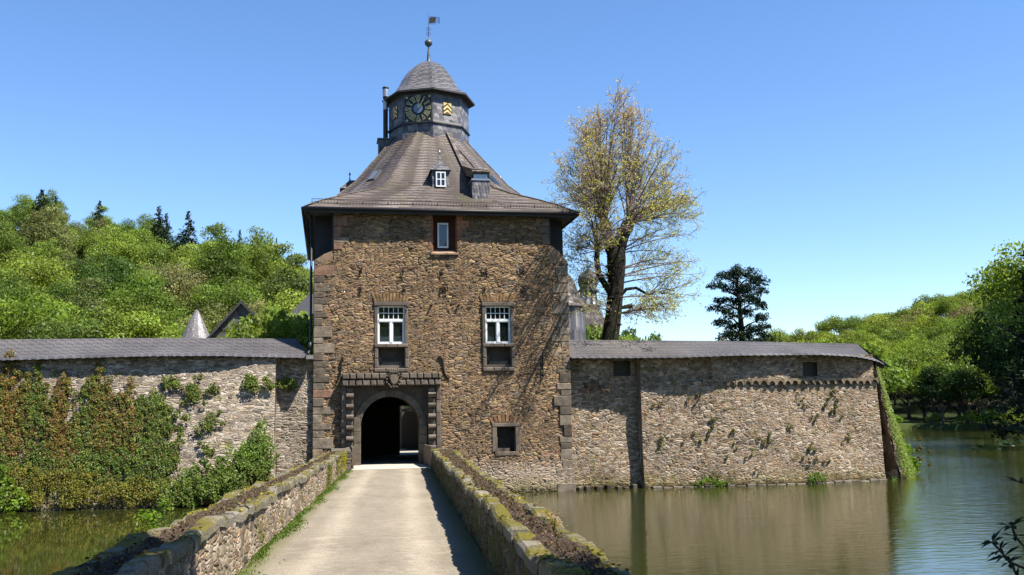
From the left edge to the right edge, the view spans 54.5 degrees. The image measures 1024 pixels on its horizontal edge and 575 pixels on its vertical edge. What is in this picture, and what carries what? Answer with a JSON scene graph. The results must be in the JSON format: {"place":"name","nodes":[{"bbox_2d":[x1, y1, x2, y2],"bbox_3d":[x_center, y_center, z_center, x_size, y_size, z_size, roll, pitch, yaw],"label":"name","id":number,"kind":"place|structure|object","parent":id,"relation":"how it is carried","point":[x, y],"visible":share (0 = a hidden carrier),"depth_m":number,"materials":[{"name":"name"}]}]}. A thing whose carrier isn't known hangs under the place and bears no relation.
{"place":"outdoors","nodes":[
{"label":"outdoors","id":0,"kind":"place"},
{"bbox_2d":[287,294,313,323],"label":"dark building","id":1,"kind":"structure","parent":0,"point":[304,305],"depth_m":63.89,"materials":[{"name":"grey stone"}]},
{"bbox_2d":[239,469,493,574],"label":"road","id":2,"kind":"structure","parent":0,"point":[389,522],"depth_m":15.39,"materials":[{"name":"concrete"}]},
{"bbox_2d":[232,470,352,574],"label":"grass","id":3,"kind":"structure","parent":2,"relation":"on","point":[283,532],"depth_m":16.50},
{"bbox_2d":[400,448,417,453],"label":"courtyard","id":4,"kind":"structure","parent":0,"point":[403,451],"depth_m":57.49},
{"bbox_2d":[0,281,87,338],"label":"broadleaf tree","id":5,"kind":"object","parent":4,"relation":"on","point":[16,315],"visible":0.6,"depth_m":65.26,"materials":[{"name":"green plant"}]},
{"bbox_2d":[15,303,128,338],"bbox_3d":[-25.627,5.611,57.968,6.220,9.458,7.114,2,-8,-20],"label":"broadleaf tree","id":6,"kind":"object","parent":4,"relation":"on","point":[64,331],"visible":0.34,"depth_m":56.94,"materials":[{"name":"green plant"}]},
{"bbox_2d":[46,294,172,337],"bbox_3d":[-24.401,5.439,59.775,7.748,10.300,6.774,-5,-8,26],"label":"broadleaf tree","id":7,"kind":"object","parent":4,"relation":"on","point":[135,324],"visible":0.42,"depth_m":59.27,"materials":[{"name":"green plant"}]},
{"bbox_2d":[116,306,181,337],"bbox_3d":[-22.838,6.020,62.098,7.252,9.641,6.341,5,-9,-37],"label":"broadleaf tree","id":8,"kind":"object","parent":4,"relation":"on","point":[169,331],"visible":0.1,"depth_m":61.45,"materials":[{"name":"green plant"}]},
{"bbox_2d":[151,307,210,335],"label":"broadleaf tree","id":9,"kind":"object","parent":4,"relation":"on","point":[173,326],"visible":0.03,"depth_m":70.35,"materials":[{"name":"green plant"}]},
{"bbox_2d":[181,304,208,337],"bbox_3d":[-18.433,5.247,57.844,2.438,9.050,2.438,0,-8,-10],"label":"turret","id":10,"kind":"object","parent":4,"relation":"on","point":[196,327],"visible":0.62,"depth_m":57.77,"materials":[{"name":"stone"}]},
{"bbox_2d":[207,300,257,337],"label":"outbuilding","id":11,"kind":"structure","parent":4,"relation":"on","point":[239,310],"depth_m":56.65,"materials":[{"name":"grey stone"}]},
{"bbox_2d":[222,323,270,337],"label":"bushy tree","id":12,"kind":"object","parent":4,"relation":"on","point":[247,333],"visible":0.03,"depth_m":47.78,"materials":[{"name":"green plant"}]},
{"bbox_2d":[217,312,313,354],"bbox_3d":[-12.030,5.272,49.551,6.011,8.238,6.628,0,-8,-7],"label":"bushy tree","id":13,"kind":"object","parent":4,"relation":"on","point":[287,332],"visible":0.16,"depth_m":48.90,"materials":[{"name":"green plant"}]},
{"bbox_2d":[222,304,313,339],"bbox_3d":[-11.527,5.408,52.932,7.240,8.950,7.068,6,-10,-42],"label":"bushy tree","id":14,"kind":"object","parent":4,"relation":"on","point":[300,319],"visible":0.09,"depth_m":51.78,"materials":[{"name":"green plant"}]},
{"bbox_2d":[266,288,306,314],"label":"broadleaf tree","id":15,"kind":"object","parent":4,"relation":"on","point":[293,304],"visible":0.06,"depth_m":76.04,"materials":[{"name":"green plant"}]},
{"bbox_2d":[400,408,417,448],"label":"courtyard building","id":16,"kind":"structure","parent":4,"relation":"on","point":[408,430],"depth_m":63.63,"materials":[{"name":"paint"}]},
{"bbox_2d":[301,16,580,492],"bbox_3d":[-3.939,-1.966,47.182,11.559,23.250,13.100,0,-8,-10],"label":"gatehouse","id":17,"kind":"object","parent":4,"relation":"on","point":[434,243],"visible":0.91,"depth_m":40.92,"materials":[{"name":"stone"}]},
{"bbox_2d":[372,293,409,371],"bbox_3d":[-4.919,1.836,40.406,1.550,3.220,0.600,0,-8,-10],"label":"window","id":18,"kind":"structure","parent":17,"relation":"in","point":[390,318],"depth_m":40.37,"materials":[{"name":"stone"}]},
{"bbox_2d":[424,215,468,254],"bbox_3d":[-2.756,-2.219,41.424,1.894,1.808,0.620,0,-8,-10],"label":"window","id":19,"kind":"structure","parent":17,"relation":"in","point":[444,230],"depth_m":41.53,"materials":[{"name":"red stone"}]},
{"bbox_2d":[479,293,515,370],"bbox_3d":[-0.596,1.862,41.200,1.550,3.220,0.600,0,-8,-10],"label":"window","id":20,"kind":"structure","parent":17,"relation":"in","point":[498,345],"depth_m":41.17,"materials":[{"name":"stone"}]},
{"bbox_2d":[489,414,521,455],"bbox_3d":[-0.288,6.034,40.735,1.400,1.677,0.440,0,-8,-10],"label":"window","id":21,"kind":"structure","parent":17,"relation":"in","point":[506,441],"depth_m":40.62,"materials":[{"name":"stone"}]},
{"bbox_2d":[568,275,586,339],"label":"castle tower","id":22,"kind":"structure","parent":4,"relation":"on","point":[577,328],"depth_m":63.18,"materials":[{"name":"stone"}]},
{"bbox_2d":[578,257,604,336],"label":"onion tower","id":23,"kind":"structure","parent":4,"relation":"on","point":[591,317],"depth_m":76.35,"materials":[{"name":"grey stone"}]},
{"bbox_2d":[585,324,634,339],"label":"bushy tree","id":24,"kind":"object","parent":4,"relation":"on","point":[592,334],"visible":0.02,"depth_m":73.97,"materials":[{"name":"green plant"}]},
{"bbox_2d":[539,74,710,339],"bbox_3d":[4.875,-1.798,43.746,7.147,16.637,11.278,-3,-8,18],"label":"tree","id":25,"kind":"object","parent":4,"relation":"on","point":[601,189],"visible":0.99,"depth_m":44.97,"materials":[{"name":"yellow plant"}]},
{"bbox_2d":[622,325,662,339],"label":"bushy tree","id":26,"kind":"object","parent":4,"relation":"on","point":[652,337],"visible":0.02,"depth_m":71.87,"materials":[{"name":"green plant"}]},
{"bbox_2d":[0,428,1023,574],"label":"water","id":27,"kind":"structure","parent":0,"point":[951,507],"depth_m":27.84,"materials":[{"name":"liquid"}]},
{"bbox_2d":[0,464,30,512],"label":"bush","id":28,"kind":"object","parent":27,"relation":"in","point":[6,487],"visible":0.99,"depth_m":35.07,"materials":[{"name":"green plant"}]},
{"bbox_2d":[0,460,190,510],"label":"undergrowth","id":29,"kind":"object","parent":27,"relation":"on","point":[79,496],"visible":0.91,"depth_m":35.65,"materials":[{"name":"green plant"}]},
{"bbox_2d":[51,444,630,574],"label":"stone bridge","id":30,"kind":"structure","parent":27,"relation":"in","point":[230,533],"depth_m":11.27,"materials":[{"name":"stone"}]},
{"bbox_2d":[133,509,161,532],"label":"fern","id":31,"kind":"object","parent":30,"relation":"attached to","point":[146,516],"visible":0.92,"depth_m":11.29,"materials":[{"name":"green plant"}]},
{"bbox_2d":[0,0,1023,340],"label":"sky","id":32,"kind":"structure","parent":0,"point":[864,157],"materials":[{"name":"blue"}]},
{"bbox_2d":[18,233,1019,449],"bbox_3d":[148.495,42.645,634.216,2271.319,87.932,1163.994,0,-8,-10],"label":"terrain","id":33,"kind":"structure","parent":0,"point":[915,421],"depth_m":210.16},
{"bbox_2d":[0,215,31,263],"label":"broadleaf tree","id":34,"kind":"object","parent":33,"relation":"on","point":[7,238],"visible":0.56,"depth_m":121.10,"materials":[{"name":"green plant"}]},
{"bbox_2d":[0,204,32,240],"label":"broadleaf tree","id":35,"kind":"object","parent":33,"relation":"on","point":[16,217],"visible":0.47,"depth_m":161.50,"materials":[{"name":"green plant"}]},
{"bbox_2d":[4,193,36,227],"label":"broadleaf tree","id":36,"kind":"object","parent":33,"relation":"on","point":[28,203],"visible":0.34,"depth_m":173.71,"materials":[{"name":"green plant"}]},
{"bbox_2d":[0,246,50,289],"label":"broadleaf tree","id":37,"kind":"object","parent":33,"relation":"on","point":[27,249],"visible":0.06,"depth_m":105.05,"materials":[{"name":"green plant"}]},
{"bbox_2d":[17,188,50,244],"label":"spruce","id":38,"kind":"object","parent":33,"relation":"on","point":[40,205],"visible":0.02,"depth_m":163.12,"materials":[{"name":"green plant"}]},
{"bbox_2d":[0,282,68,336],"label":"broadleaf tree","id":39,"kind":"object","parent":33,"relation":"on","point":[12,288],"visible":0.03,"depth_m":76.62,"materials":[{"name":"green plant"}]},
{"bbox_2d":[0,245,79,298],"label":"broadleaf tree","id":40,"kind":"object","parent":33,"relation":"on","point":[46,273],"visible":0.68,"depth_m":96.53,"materials":[{"name":"green plant"}]},
{"bbox_2d":[13,204,80,258],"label":"broadleaf tree","id":41,"kind":"object","parent":33,"relation":"on","point":[40,228],"visible":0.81,"depth_m":132.73,"materials":[{"name":"green plant"}]},
{"bbox_2d":[30,237,69,266],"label":"broadleaf tree","id":42,"kind":"object","parent":33,"relation":"on","point":[48,245],"visible":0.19,"depth_m":125.73,"materials":[{"name":"green plant"}]},
{"bbox_2d":[35,189,70,219],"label":"broadleaf tree","id":43,"kind":"object","parent":33,"relation":"on","point":[59,203],"visible":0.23,"depth_m":175.41,"materials":[{"name":"green plant"}]},
{"bbox_2d":[51,252,78,288],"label":"broadleaf tree","id":44,"kind":"object","parent":33,"relation":"on","point":[65,257],"visible":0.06,"depth_m":118.94,"materials":[{"name":"green plant"}]},
{"bbox_2d":[38,278,104,306],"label":"broadleaf tree","id":45,"kind":"object","parent":33,"relation":"on","point":[64,291],"visible":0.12,"depth_m":90.35,"materials":[{"name":"green plant"}]},
{"bbox_2d":[57,276,108,319],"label":"broadleaf tree","id":46,"kind":"object","parent":33,"relation":"on","point":[91,284],"visible":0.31,"depth_m":82.18,"materials":[{"name":"green plant"}]},
{"bbox_2d":[64,255,102,300],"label":"broadleaf tree","id":47,"kind":"object","parent":33,"relation":"on","point":[86,262],"visible":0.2,"depth_m":112.92,"materials":[{"name":"green plant"}]},
{"bbox_2d":[67,223,104,266],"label":"broadleaf tree","id":48,"kind":"object","parent":33,"relation":"on","point":[85,240],"visible":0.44,"depth_m":141.26,"materials":[{"name":"green plant"}]},
{"bbox_2d":[73,253,141,309],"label":"broadleaf tree","id":49,"kind":"object","parent":33,"relation":"on","point":[121,271],"visible":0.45,"depth_m":95.18,"materials":[{"name":"green plant"}]},
{"bbox_2d":[83,224,152,269],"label":"broadleaf tree","id":50,"kind":"object","parent":33,"relation":"on","point":[113,242],"visible":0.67,"depth_m":123.17,"materials":[{"name":"green plant"}]},
{"bbox_2d":[100,268,187,327],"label":"broadleaf tree","id":51,"kind":"object","parent":33,"relation":"on","point":[147,294],"visible":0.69,"depth_m":89.12,"materials":[{"name":"green plant"}]},
{"bbox_2d":[118,232,177,270],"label":"broadleaf tree","id":52,"kind":"object","parent":33,"relation":"on","point":[156,253],"visible":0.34,"depth_m":130.89,"materials":[{"name":"green plant"}]},
{"bbox_2d":[126,227,173,265],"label":"broadleaf tree","id":53,"kind":"object","parent":33,"relation":"on","point":[148,236],"visible":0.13,"depth_m":140.37,"materials":[{"name":"green plant"}]},
{"bbox_2d":[128,213,173,236],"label":"broadleaf tree","id":54,"kind":"object","parent":33,"relation":"on","point":[147,225],"visible":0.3,"depth_m":167.45,"materials":[{"name":"green plant"}]},
{"bbox_2d":[0,338,313,511],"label":"moat wall","id":55,"kind":"structure","parent":33,"relation":"on","point":[226,365],"depth_m":38.11,"materials":[{"name":"grey stone"}]},
{"bbox_2d":[0,349,42,476],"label":"climbing ivy","id":56,"kind":"object","parent":55,"relation":"attached to","point":[8,416],"visible":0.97,"depth_m":36.42,"materials":[{"name":"green plant"}]},
{"bbox_2d":[5,360,76,501],"bbox_3d":[-16.976,5.296,36.362,2.742,5.356,1.333,0,-8,-10],"label":"climbing ivy","id":57,"kind":"object","parent":55,"relation":"attached to","point":[42,456],"visible":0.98,"depth_m":36.38,"materials":[{"name":"green plant"}]},
{"bbox_2d":[45,369,107,507],"bbox_3d":[-16.060,5.432,36.287,2.532,5.035,1.158,-3,-8,18],"label":"climbing ivy","id":58,"kind":"object","parent":55,"relation":"attached to","point":[60,401],"visible":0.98,"depth_m":36.46,"materials":[{"name":"green plant"}]},
{"bbox_2d":[69,360,133,498],"bbox_3d":[-15.108,5.304,36.679,2.382,5.331,1.287,0,-8,-10],"label":"climbing ivy","id":59,"kind":"object","parent":55,"relation":"attached to","point":[103,427],"visible":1,"depth_m":36.72,"materials":[{"name":"green plant"}]},
{"bbox_2d":[103,376,152,505],"bbox_3d":[-14.001,5.598,36.693,2.080,4.736,1.260,0,-8,-10],"label":"climbing ivy","id":60,"kind":"object","parent":55,"relation":"attached to","point":[127,463],"visible":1,"depth_m":36.59,"materials":[{"name":"green plant"}]},
{"bbox_2d":[130,387,186,504],"bbox_3d":[-13.141,5.807,36.695,1.973,4.307,1.296,-3,-8,12],"label":"climbing ivy","id":61,"kind":"object","parent":55,"relation":"attached to","point":[162,457],"visible":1,"depth_m":36.74,"materials":[{"name":"green plant"}]},
{"bbox_2d":[161,373,220,397],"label":"wall weed","id":62,"kind":"object","parent":55,"relation":"attached to","point":[175,382],"depth_m":37.74,"materials":[{"name":"green plant"}]},
{"bbox_2d":[175,386,207,420],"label":"wall weed","id":63,"kind":"object","parent":55,"relation":"attached to","point":[183,402],"depth_m":37.52,"materials":[{"name":"green plant"}]},
{"bbox_2d":[192,409,225,436],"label":"wall weed","id":64,"kind":"object","parent":55,"relation":"attached to","point":[207,420],"depth_m":37.34,"materials":[{"name":"green plant"}]},
{"bbox_2d":[240,372,260,392],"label":"wall weed","id":65,"kind":"object","parent":55,"relation":"attached to","point":[251,382],"depth_m":38.20,"materials":[{"name":"green plant"}]},
{"bbox_2d":[275,377,297,390],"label":"wall weed","id":66,"kind":"object","parent":55,"relation":"attached to","point":[291,382],"depth_m":39.24,"materials":[{"name":"green plant"}]},
{"bbox_2d":[150,206,172,257],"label":"spruce","id":67,"kind":"object","parent":33,"relation":"on","point":[157,233],"visible":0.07,"depth_m":144.24,"materials":[{"name":"green plant"}]},
{"bbox_2d":[115,258,211,322],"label":"broadleaf tree","id":68,"kind":"object","parent":33,"relation":"on","point":[179,286],"visible":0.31,"depth_m":97.42,"materials":[{"name":"green plant"}]},
{"bbox_2d":[162,242,202,316],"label":"broadleaf tree","id":69,"kind":"object","parent":33,"relation":"on","point":[182,255],"visible":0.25,"depth_m":137.68,"materials":[{"name":"green plant"}]},
{"bbox_2d":[168,211,201,320],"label":"spruce","id":70,"kind":"object","parent":33,"relation":"on","point":[188,233],"visible":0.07,"depth_m":141.96,"materials":[{"name":"green plant"}]},
{"bbox_2d":[173,300,231,334],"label":"broadleaf tree","id":71,"kind":"object","parent":33,"relation":"on","point":[213,324],"visible":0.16,"depth_m":74.15,"materials":[{"name":"green plant"}]},
{"bbox_2d":[152,454,276,508],"bbox_3d":[-10.813,7.085,36.279,4.298,2.040,1.162,0,-8,-10],"label":"bramble","id":72,"kind":"object","parent":33,"relation":"on","point":[217,484],"visible":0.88,"depth_m":36.10,"materials":[{"name":"green plant"}]},
{"bbox_2d":[172,273,266,320],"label":"broadleaf tree","id":73,"kind":"object","parent":33,"relation":"on","point":[219,294],"visible":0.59,"depth_m":96.74,"materials":[{"name":"green plant"}]},
{"bbox_2d":[188,222,253,317],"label":"broadleaf tree","id":74,"kind":"object","parent":33,"relation":"on","point":[214,228],"visible":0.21,"depth_m":119.54,"materials":[{"name":"green plant"}]},
{"bbox_2d":[192,233,258,314],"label":"broadleaf tree","id":75,"kind":"object","parent":33,"relation":"on","point":[224,263],"visible":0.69,"depth_m":112.29,"materials":[{"name":"green plant"}]},
{"bbox_2d":[222,415,279,482],"bbox_3d":[-9.388,6.402,37.440,2.741,3.181,1.615,9,-12,-52],"label":"rose bush","id":76,"kind":"object","parent":33,"relation":"on","point":[256,446],"visible":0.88,"depth_m":37.12,"materials":[{"name":"green plant"}]},
{"bbox_2d":[241,225,283,292],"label":"broadleaf tree","id":77,"kind":"object","parent":33,"relation":"on","point":[258,242],"visible":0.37,"depth_m":124.05,"materials":[{"name":"green plant"}]},
{"bbox_2d":[251,241,309,306],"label":"broadleaf tree","id":78,"kind":"object","parent":33,"relation":"on","point":[263,272],"visible":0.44,"depth_m":116.82,"materials":[{"name":"green plant"}]},
{"bbox_2d":[255,252,313,314],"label":"broadleaf tree","id":79,"kind":"object","parent":33,"relation":"on","point":[300,282],"visible":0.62,"depth_m":103.10,"materials":[{"name":"green plant"}]},
{"bbox_2d":[570,340,906,489],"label":"moat wall","id":80,"kind":"structure","parent":33,"relation":"on","point":[749,394],"depth_m":42.36,"materials":[{"name":"stone"}]},
{"bbox_2d":[876,366,916,478],"bbox_3d":[17.804,6.248,46.073,1.473,5.075,4.859,-5,-8,25],"label":"climbing ivy","id":81,"kind":"object","parent":80,"relation":"attached to","point":[904,457],"visible":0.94,"depth_m":44.76,"materials":[{"name":"green plant"}]},
{"bbox_2d":[896,415,921,471],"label":"climbing ivy","id":82,"kind":"object","parent":80,"relation":"on","point":[900,419],"visible":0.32,"depth_m":47.10,"materials":[{"name":"green plant"}]},
{"bbox_2d":[704,263,775,341],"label":"cedar","id":83,"kind":"object","parent":33,"relation":"on","point":[740,289],"visible":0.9,"depth_m":99.34,"materials":[{"name":"green plant"}]},
{"bbox_2d":[786,327,818,342],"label":"tree","id":84,"kind":"object","parent":33,"relation":"on","point":[799,335],"visible":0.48,"depth_m":316.07,"materials":[{"name":"green plant"}]},
{"bbox_2d":[814,314,849,335],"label":"tree","id":85,"kind":"object","parent":33,"relation":"on","point":[828,327],"visible":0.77,"depth_m":334.10,"materials":[{"name":"green plant"}]},
{"bbox_2d":[839,314,867,332],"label":"tree","id":86,"kind":"object","parent":33,"relation":"on","point":[851,324],"visible":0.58,"depth_m":333.47,"materials":[{"name":"green plant"}]},
{"bbox_2d":[823,337,909,383],"bbox_3d":[20.894,6.686,61.633,7.249,7.209,6.575,-7,-10,40],"label":"bushy tree","id":87,"kind":"object","parent":33,"relation":"on","point":[874,346],"visible":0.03,"depth_m":60.99,"materials":[{"name":"green plant"}]},
{"bbox_2d":[855,321,888,335],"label":"tree","id":88,"kind":"object","parent":33,"relation":"on","point":[876,328],"visible":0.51,"depth_m":303.57,"materials":[{"name":"green plant"}]},
{"bbox_2d":[860,343,915,393],"bbox_3d":[21.509,6.768,61.400,6.548,6.881,6.392,-4,-8,23],"label":"bushy tree","id":89,"kind":"object","parent":33,"relation":"on","point":[891,386],"visible":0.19,"depth_m":59.45,"materials":[{"name":"green plant"}]},
{"bbox_2d":[878,326,908,343],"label":"tree","id":90,"kind":"object","parent":33,"relation":"on","point":[895,335],"visible":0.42,"depth_m":282.19,"materials":[{"name":"green plant"}]},
{"bbox_2d":[888,353,923,418],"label":"tree","id":91,"kind":"object","parent":33,"relation":"on","point":[907,398],"visible":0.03,"depth_m":211.19,"materials":[{"name":"green plant"}]},
{"bbox_2d":[892,337,928,355],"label":"tree","id":92,"kind":"object","parent":33,"relation":"on","point":[906,345],"visible":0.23,"depth_m":251.10,"materials":[{"name":"green plant"}]},
{"bbox_2d":[900,313,931,335],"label":"tree","id":93,"kind":"object","parent":33,"relation":"on","point":[918,324],"visible":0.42,"depth_m":292.10,"materials":[{"name":"green plant"}]},
{"bbox_2d":[896,300,941,318],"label":"tree","id":94,"kind":"object","parent":33,"relation":"on","point":[924,309],"visible":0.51,"depth_m":317.10,"materials":[{"name":"green plant"}]},
{"bbox_2d":[894,356,949,421],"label":"tree","id":95,"kind":"object","parent":33,"relation":"on","point":[913,365],"visible":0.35,"depth_m":188.95,"materials":[{"name":"green plant"}]},
{"bbox_2d":[908,336,960,405],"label":"tree","id":96,"kind":"object","parent":33,"relation":"on","point":[937,351],"visible":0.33,"depth_m":220.41,"materials":[{"name":"green plant"}]},
{"bbox_2d":[912,364,958,421],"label":"shade tree","id":97,"kind":"object","parent":33,"relation":"on","point":[932,390],"visible":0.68,"depth_m":178.69,"materials":[{"name":"green plant"}]},
{"bbox_2d":[918,317,957,338],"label":"tree","id":98,"kind":"object","parent":33,"relation":"on","point":[944,326],"visible":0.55,"depth_m":269.36,"materials":[{"name":"green plant"}]},
{"bbox_2d":[930,296,962,317],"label":"tree","id":99,"kind":"object","parent":33,"relation":"on","point":[944,304],"visible":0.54,"depth_m":316.66,"materials":[{"name":"green plant"}]},
{"bbox_2d":[936,368,988,422],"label":"shade tree","id":100,"kind":"object","parent":33,"relation":"on","point":[967,380],"visible":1,"depth_m":167.03,"materials":[{"name":"green plant"}]},
{"bbox_2d":[930,355,998,411],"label":"tree","id":101,"kind":"object","parent":33,"relation":"on","point":[962,365],"visible":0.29,"depth_m":176.58,"materials":[{"name":"green plant"}]},
{"bbox_2d":[945,294,1007,414],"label":"tree","id":102,"kind":"object","parent":33,"relation":"on","point":[965,332],"visible":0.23,"depth_m":185.92,"materials":[{"name":"green plant"}]},
{"bbox_2d":[961,292,1023,422],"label":"shade tree","id":103,"kind":"object","parent":33,"relation":"on","point":[980,353],"visible":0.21,"depth_m":151.81,"materials":[{"name":"green plant"}]},
{"bbox_2d":[962,239,1023,338],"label":"tall tree","id":104,"kind":"object","parent":33,"relation":"on","point":[1006,276],"visible":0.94,"depth_m":80.39,"materials":[{"name":"green plant"}]},
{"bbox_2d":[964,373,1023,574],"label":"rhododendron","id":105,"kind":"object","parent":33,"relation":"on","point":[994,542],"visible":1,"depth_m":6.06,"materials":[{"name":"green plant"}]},
{"bbox_2d":[976,251,1023,450],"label":"tree","id":106,"kind":"object","parent":33,"relation":"on","point":[1010,383],"visible":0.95,"depth_m":76.29,"materials":[{"name":"green plant"}]},
{"bbox_2d":[976,311,1023,407],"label":"shade tree","id":107,"kind":"object","parent":33,"relation":"on","point":[993,370],"visible":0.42,"depth_m":140.95,"materials":[{"name":"green plant"}]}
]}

